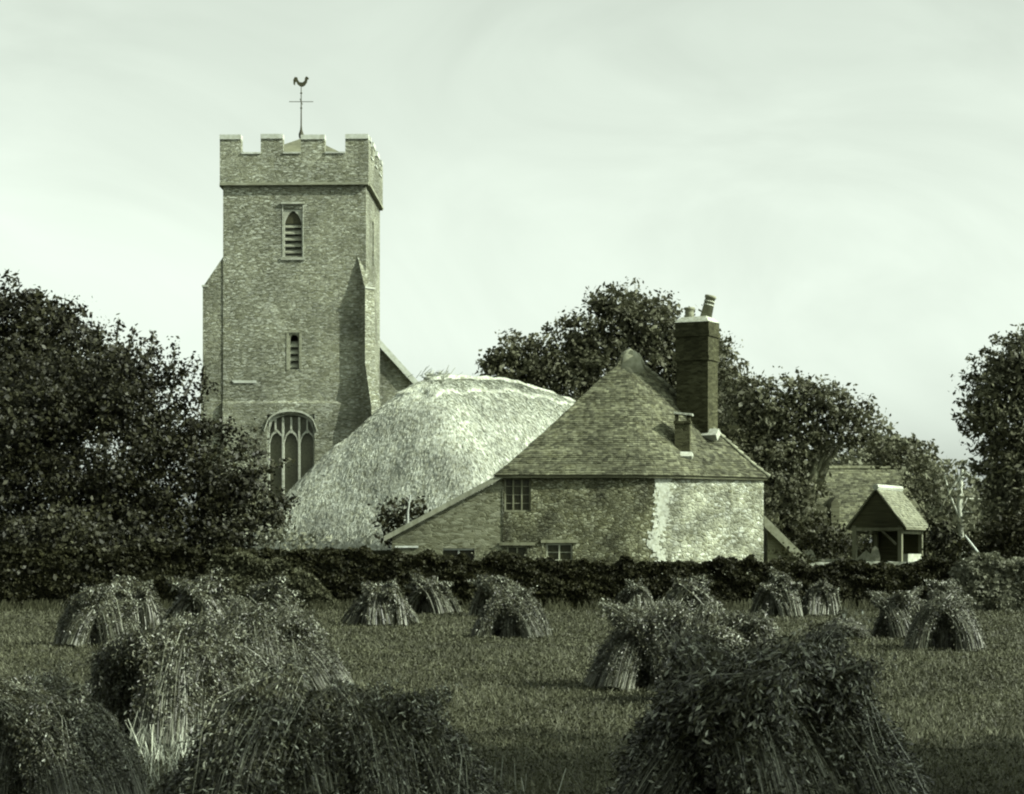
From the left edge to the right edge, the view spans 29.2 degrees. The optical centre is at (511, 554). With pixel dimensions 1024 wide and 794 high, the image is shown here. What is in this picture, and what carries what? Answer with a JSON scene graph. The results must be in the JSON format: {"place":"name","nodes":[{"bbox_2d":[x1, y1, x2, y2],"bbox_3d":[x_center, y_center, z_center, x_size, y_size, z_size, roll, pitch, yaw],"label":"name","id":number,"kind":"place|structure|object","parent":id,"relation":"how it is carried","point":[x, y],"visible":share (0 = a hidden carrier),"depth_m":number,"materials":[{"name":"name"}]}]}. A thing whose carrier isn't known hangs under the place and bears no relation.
{"place":"outdoors","nodes":[
{"label":"outdoors","id":0,"kind":"place"},
{"bbox_2d":[201,76,417,551],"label":"church","id":1,"kind":"structure","parent":0,"point":[307,368],"depth_m":96.99,"materials":[{"name":"stone"}]},
{"bbox_2d":[264,410,316,497],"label":"west window","id":2,"kind":"structure","parent":1,"relation":"in","point":[291,436],"depth_m":97.26,"materials":[{"name":"glass"}]},
{"bbox_2d":[281,202,304,259],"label":"belfry window","id":3,"kind":"structure","parent":1,"relation":"in","point":[292,217],"depth_m":97.14,"materials":[{"name":"stone"}]},
{"bbox_2d":[286,330,301,369],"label":"stair window","id":4,"kind":"structure","parent":1,"relation":"in","point":[293,342],"depth_m":97.07,"materials":[{"name":"stone"}]},
{"bbox_2d":[244,365,575,571],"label":"thatched barn","id":5,"kind":"structure","parent":0,"point":[439,438],"depth_m":75.52,"materials":[{"name":"plant"}]},
{"bbox_2d":[0,608,1023,793],"bbox_3d":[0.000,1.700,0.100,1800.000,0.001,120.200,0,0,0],"label":"field","id":6,"kind":"structure","parent":0,"point":[599,713],"depth_m":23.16,"materials":[{"name":"green plant"}]},
{"bbox_2d":[0,656,150,793],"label":"stook","id":7,"kind":"object","parent":6,"relation":"on","point":[59,734],"visible":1,"depth_m":12.96,"materials":[{"name":"plant"}]},
{"bbox_2d":[53,582,150,647],"bbox_3d":[-7.714,1.170,36.437,1.709,1.362,1.724,0,0,30],"label":"stook","id":8,"kind":"object","parent":6,"relation":"on","point":[99,613],"visible":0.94,"depth_m":36.12,"materials":[{"name":"plant"}]},
{"bbox_2d":[109,575,166,629],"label":"stook","id":9,"kind":"object","parent":6,"relation":"on","point":[151,613],"visible":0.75,"depth_m":44.05,"materials":[{"name":"plant"}]},
{"bbox_2d":[78,606,279,746],"bbox_3d":[-2.874,1.157,18.139,2.134,1.353,1.779,0,0,-30],"label":"stook","id":10,"kind":"object","parent":6,"relation":"on","point":[177,673],"visible":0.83,"depth_m":17.61,"materials":[{"name":"plant"}]},
{"bbox_2d":[157,568,237,628],"bbox_3d":[-6.770,1.057,42.481,1.973,1.559,1.551,0,0,20],"label":"stook","id":11,"kind":"object","parent":6,"relation":"on","point":[199,594],"visible":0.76,"depth_m":42.20,"materials":[{"name":"plant"}]},
{"bbox_2d":[203,551,341,608],"bbox_3d":[-7.393,0.868,59.314,4.678,1.986,1.150,0,0,0],"label":"bramble hedge","id":12,"kind":"object","parent":6,"relation":"on","point":[309,586],"visible":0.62,"depth_m":59.14,"materials":[{"name":"green plant"}]},
{"bbox_2d":[246,571,310,615],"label":"stook","id":13,"kind":"object","parent":6,"relation":"on","point":[274,592],"visible":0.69,"depth_m":43.10,"materials":[{"name":"plant"}]},
{"bbox_2d":[211,588,353,692],"bbox_3d":[-2.910,1.123,24.262,1.632,1.429,2.260,0,0,35],"label":"stook","id":14,"kind":"object","parent":6,"relation":"on","point":[281,634],"visible":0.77,"depth_m":23.88,"materials":[{"name":"plant"}]},
{"bbox_2d":[148,653,514,793],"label":"stook","id":15,"kind":"object","parent":6,"relation":"on","point":[285,731],"visible":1,"depth_m":10.55,"materials":[{"name":"plant"}]},
{"bbox_2d":[124,707,584,793],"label":"straw stalks","id":16,"kind":"object","parent":6,"relation":"on","point":[152,742],"visible":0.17,"depth_m":15.72,"materials":[{"name":"plant"}]},
{"bbox_2d":[340,579,419,625],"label":"stook","id":17,"kind":"object","parent":6,"relation":"on","point":[380,603],"visible":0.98,"depth_m":46.69,"materials":[{"name":"plant"}]},
{"bbox_2d":[404,572,462,614],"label":"stook","id":18,"kind":"object","parent":6,"relation":"on","point":[432,595],"visible":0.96,"depth_m":55.53,"materials":[{"name":"plant"}]},
{"bbox_2d":[0,597,927,610],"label":"long grass","id":19,"kind":"structure","parent":6,"relation":"on","point":[345,606],"depth_m":58.94,"materials":[{"name":"green plant"}]},
{"bbox_2d":[0,541,977,610],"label":"hedge","id":20,"kind":"object","parent":6,"relation":"on","point":[604,579],"visible":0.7,"depth_m":59.71,"materials":[{"name":"green plant"}]},
{"bbox_2d":[964,535,977,551],"bbox_3d":[14.323,-0.227,60.849,0.070,0.769,1.351,0,0,-11],"label":"hedge stake","id":21,"kind":"object","parent":20,"relation":"attached to","point":[970,542],"visible":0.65,"depth_m":61.01,"materials":[{"name":"white wood"}]},
{"bbox_2d":[467,572,517,616],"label":"stook","id":22,"kind":"object","parent":6,"relation":"on","point":[483,584],"visible":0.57,"depth_m":53.38,"materials":[{"name":"plant"}]},
{"bbox_2d":[468,582,552,638],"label":"stook","id":23,"kind":"object","parent":6,"relation":"on","point":[518,611],"visible":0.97,"depth_m":39.62,"materials":[{"name":"plant"}]},
{"bbox_2d":[614,578,653,607],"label":"stook","id":24,"kind":"object","parent":6,"relation":"on","point":[637,592],"visible":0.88,"depth_m":56.33,"materials":[{"name":"plant"}]},
{"bbox_2d":[584,590,701,691],"bbox_3d":[1.891,1.144,24.850,1.945,1.388,1.966,0,0,35],"label":"stook","id":25,"kind":"object","parent":6,"relation":"on","point":[628,655],"visible":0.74,"depth_m":24.40,"materials":[{"name":"plant"}]},
{"bbox_2d":[660,573,722,613],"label":"stook","id":26,"kind":"object","parent":6,"relation":"on","point":[696,586],"visible":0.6,"depth_m":42.17,"materials":[{"name":"plant"}]},
{"bbox_2d":[683,597,785,656],"bbox_3d":[2.530,1.165,22.384,1.280,1.365,1.681,0,0,-10],"label":"stook","id":27,"kind":"object","parent":6,"relation":"on","point":[726,627],"visible":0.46,"depth_m":22.21,"materials":[{"name":"plant"}]},
{"bbox_2d":[592,605,934,793],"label":"stook","id":28,"kind":"object","parent":6,"relation":"on","point":[795,717],"visible":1,"depth_m":11.37,"materials":[{"name":"plant"}]},
{"bbox_2d":[749,567,804,616],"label":"stook","id":29,"kind":"object","parent":6,"relation":"on","point":[778,593],"visible":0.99,"depth_m":53.27,"materials":[{"name":"plant"}]},
{"bbox_2d":[800,578,841,615],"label":"stook","id":30,"kind":"object","parent":6,"relation":"on","point":[820,597],"visible":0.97,"depth_m":53.95,"materials":[{"name":"plant"}]},
{"bbox_2d":[823,582,929,638],"bbox_3d":[7.288,1.216,39.637,2.688,1.330,1.514,0,0,-20],"label":"stook","id":31,"kind":"object","parent":6,"relation":"on","point":[894,616],"visible":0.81,"depth_m":39.45,"materials":[{"name":"plant"}]},
{"bbox_2d":[923,577,964,602],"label":"stook","id":32,"kind":"object","parent":6,"relation":"on","point":[949,585],"visible":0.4,"depth_m":54.06,"materials":[{"name":"plant"}]},
{"bbox_2d":[901,584,987,651],"bbox_3d":[7.728,1.159,34.906,1.494,1.276,1.304,0,0,20],"label":"stook","id":33,"kind":"object","parent":6,"relation":"on","point":[947,620],"visible":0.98,"depth_m":34.55,"materials":[{"name":"plant"}]},
{"bbox_2d":[947,551,1023,611],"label":"bramble hedge","id":34,"kind":"object","parent":6,"relation":"on","point":[995,580],"visible":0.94,"depth_m":58.31,"materials":[{"name":"green plant"}]},
{"bbox_2d":[0,0,1023,542],"label":"sky","id":35,"kind":"structure","parent":0,"point":[844,179],"materials":[{"name":"white"}]},
{"bbox_2d":[818,559,856,561],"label":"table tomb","id":36,"kind":"object","parent":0,"point":[827,560],"visible":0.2,"depth_m":73.97,"materials":[{"name":"grey stone"}]},
{"bbox_2d":[811,561,913,578],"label":"churchyard wall","id":37,"kind":"structure","parent":0,"point":[872,562],"depth_m":71.83,"materials":[{"name":"grey stone"}]},
{"bbox_2d":[871,546,879,560],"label":"headstone","id":38,"kind":"object","parent":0,"point":[875,554],"visible":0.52,"depth_m":76.00,"materials":[{"name":"grey stone"}]},
{"bbox_2d":[807,456,949,574],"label":"village house","id":39,"kind":"structure","parent":0,"point":[893,477],"depth_m":103.48,"materials":[{"name":"ceramic"}]},
{"label":"ground","id":40,"kind":"structure","parent":0,"visible":0},
{"bbox_2d":[0,269,163,486],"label":"broad tree","id":41,"kind":"object","parent":40,"relation":"on","point":[34,313],"visible":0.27,"depth_m":78.81,"materials":[{"name":"green plant"}]},
{"bbox_2d":[0,313,300,596],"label":"spreading tree","id":42,"kind":"object","parent":40,"relation":"on","point":[65,519],"visible":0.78,"depth_m":66.03,"materials":[{"name":"green plant"}]},
{"bbox_2d":[244,516,336,555],"bbox_3d":[-7.214,0.277,64.016,3.087,3.090,1.415,0,0,0],"label":"shrub","id":43,"kind":"object","parent":40,"relation":"on","point":[280,536],"visible":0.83,"depth_m":63.97,"materials":[{"name":"green plant"}]},
{"bbox_2d":[367,496,430,550],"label":"shrub","id":44,"kind":"object","parent":40,"relation":"on","point":[398,519],"visible":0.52,"depth_m":68.88,"materials":[{"name":"green plant"}]},
{"bbox_2d":[407,495,410,528],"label":"clothes post","id":45,"kind":"object","parent":40,"relation":"on","point":[408,509],"visible":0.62,"depth_m":66.97,"materials":[{"name":"white wood"}]},
{"bbox_2d":[471,546,548,559],"bbox_3d":[-0.110,0.754,62.980,3.062,2.097,1.027,0,0,0],"label":"shrub","id":46,"kind":"object","parent":40,"relation":"on","point":[487,552],"visible":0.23,"depth_m":63.00,"materials":[{"name":"green plant"}]},
{"bbox_2d":[384,294,809,576],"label":"flint cottage","id":47,"kind":"structure","parent":40,"relation":"on","point":[634,456],"depth_m":64.52,"materials":[{"name":"grey stone"}]},
{"bbox_2d":[443,549,473,559],"bbox_3d":[-1.739,0.000,64.155,1.020,0.380,0.110,0,0,0],"label":"window","id":48,"kind":"structure","parent":47,"relation":"in","point":[454,552],"depth_m":64.19,"materials":[{"name":"grey glass"}]},
{"bbox_2d":[499,542,534,557],"bbox_3d":[0.167,-0.102,64.040,1.160,0.585,0.210,0,0,0],"label":"window","id":49,"kind":"structure","parent":47,"relation":"in","point":[521,550],"depth_m":64.06,"materials":[{"name":"grey wood"}]},
{"bbox_2d":[504,478,530,511],"bbox_3d":[0.181,-1.948,64.102,0.855,1.105,0.085,0,0,0],"label":"window","id":50,"kind":"structure","parent":47,"relation":"in","point":[517,491],"depth_m":64.14,"materials":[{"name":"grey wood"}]},
{"bbox_2d":[541,540,577,560],"bbox_3d":[1.544,-0.130,64.040,1.205,0.696,0.210,0,0,0],"label":"window","id":51,"kind":"structure","parent":47,"relation":"in","point":[558,549],"depth_m":64.14,"materials":[{"name":"grey wood"}]},
{"bbox_2d":[472,276,770,442],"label":"round tree","id":52,"kind":"object","parent":40,"relation":"on","point":[587,361],"visible":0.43,"depth_m":106.96,"materials":[{"name":"green plant"}]},
{"bbox_2d":[769,542,824,564],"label":"shrub","id":53,"kind":"object","parent":40,"relation":"on","point":[803,560],"visible":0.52,"depth_m":66.49,"materials":[{"name":"green plant"}]},
{"bbox_2d":[718,366,898,555],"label":"leaning tree","id":54,"kind":"object","parent":40,"relation":"on","point":[750,437],"visible":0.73,"depth_m":91.37,"materials":[{"name":"green plant"}]},
{"bbox_2d":[804,549,815,560],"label":"headstone","id":55,"kind":"object","parent":40,"relation":"on","point":[810,552],"visible":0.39,"depth_m":75.00,"materials":[{"name":"grey stone"}]},
{"bbox_2d":[750,379,877,542],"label":"distant tree","id":56,"kind":"object","parent":40,"relation":"on","point":[855,461],"visible":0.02,"depth_m":113.98,"materials":[{"name":"green plant"}]},
{"bbox_2d":[789,510,863,561],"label":"shrub","id":57,"kind":"object","parent":40,"relation":"on","point":[816,541],"visible":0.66,"depth_m":87.63,"materials":[{"name":"green plant"}]},
{"bbox_2d":[857,550,875,561],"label":"headstone","id":58,"kind":"object","parent":40,"relation":"on","point":[866,555],"visible":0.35,"depth_m":75.00,"materials":[{"name":"grey stone"}]},
{"bbox_2d":[831,526,935,558],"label":"shrub","id":59,"kind":"object","parent":40,"relation":"on","point":[864,547],"visible":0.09,"depth_m":84.01,"materials":[{"name":"green plant"}]},
{"bbox_2d":[845,484,929,562],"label":"lychgate","id":60,"kind":"object","parent":40,"relation":"on","point":[889,518],"visible":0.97,"depth_m":78.54,"materials":[{"name":"tile"}]},
{"bbox_2d":[832,421,981,538],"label":"distant tree","id":61,"kind":"object","parent":40,"relation":"on","point":[890,428],"visible":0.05,"depth_m":117.17,"materials":[{"name":"green plant"}]},
{"bbox_2d":[864,434,983,575],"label":"tree","id":62,"kind":"object","parent":40,"relation":"on","point":[917,462],"visible":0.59,"depth_m":95.52,"materials":[{"name":"green plant"}]},
{"bbox_2d":[920,521,971,571],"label":"shrub","id":63,"kind":"object","parent":40,"relation":"on","point":[936,540],"visible":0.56,"depth_m":73.95,"materials":[{"name":"green plant"}]},
{"bbox_2d":[924,458,988,559],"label":"slender tree","id":64,"kind":"object","parent":40,"relation":"on","point":[960,511],"visible":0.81,"depth_m":83.92,"materials":[{"name":"green plant"}]},
{"bbox_2d":[927,478,1015,557],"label":"distant tree","id":65,"kind":"object","parent":40,"relation":"on","point":[982,523],"visible":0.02,"depth_m":128.69,"materials":[{"name":"green plant"}]},
{"bbox_2d":[936,496,1023,560],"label":"shrub","id":66,"kind":"object","parent":40,"relation":"on","point":[990,539],"visible":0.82,"depth_m":69.72,"materials":[{"name":"green plant"}]},
{"bbox_2d":[948,323,1023,557],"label":"broad-leaved tree","id":67,"kind":"object","parent":40,"relation":"on","point":[1003,462],"visible":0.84,"depth_m":71.47,"materials":[{"name":"green plant"}]}
]}

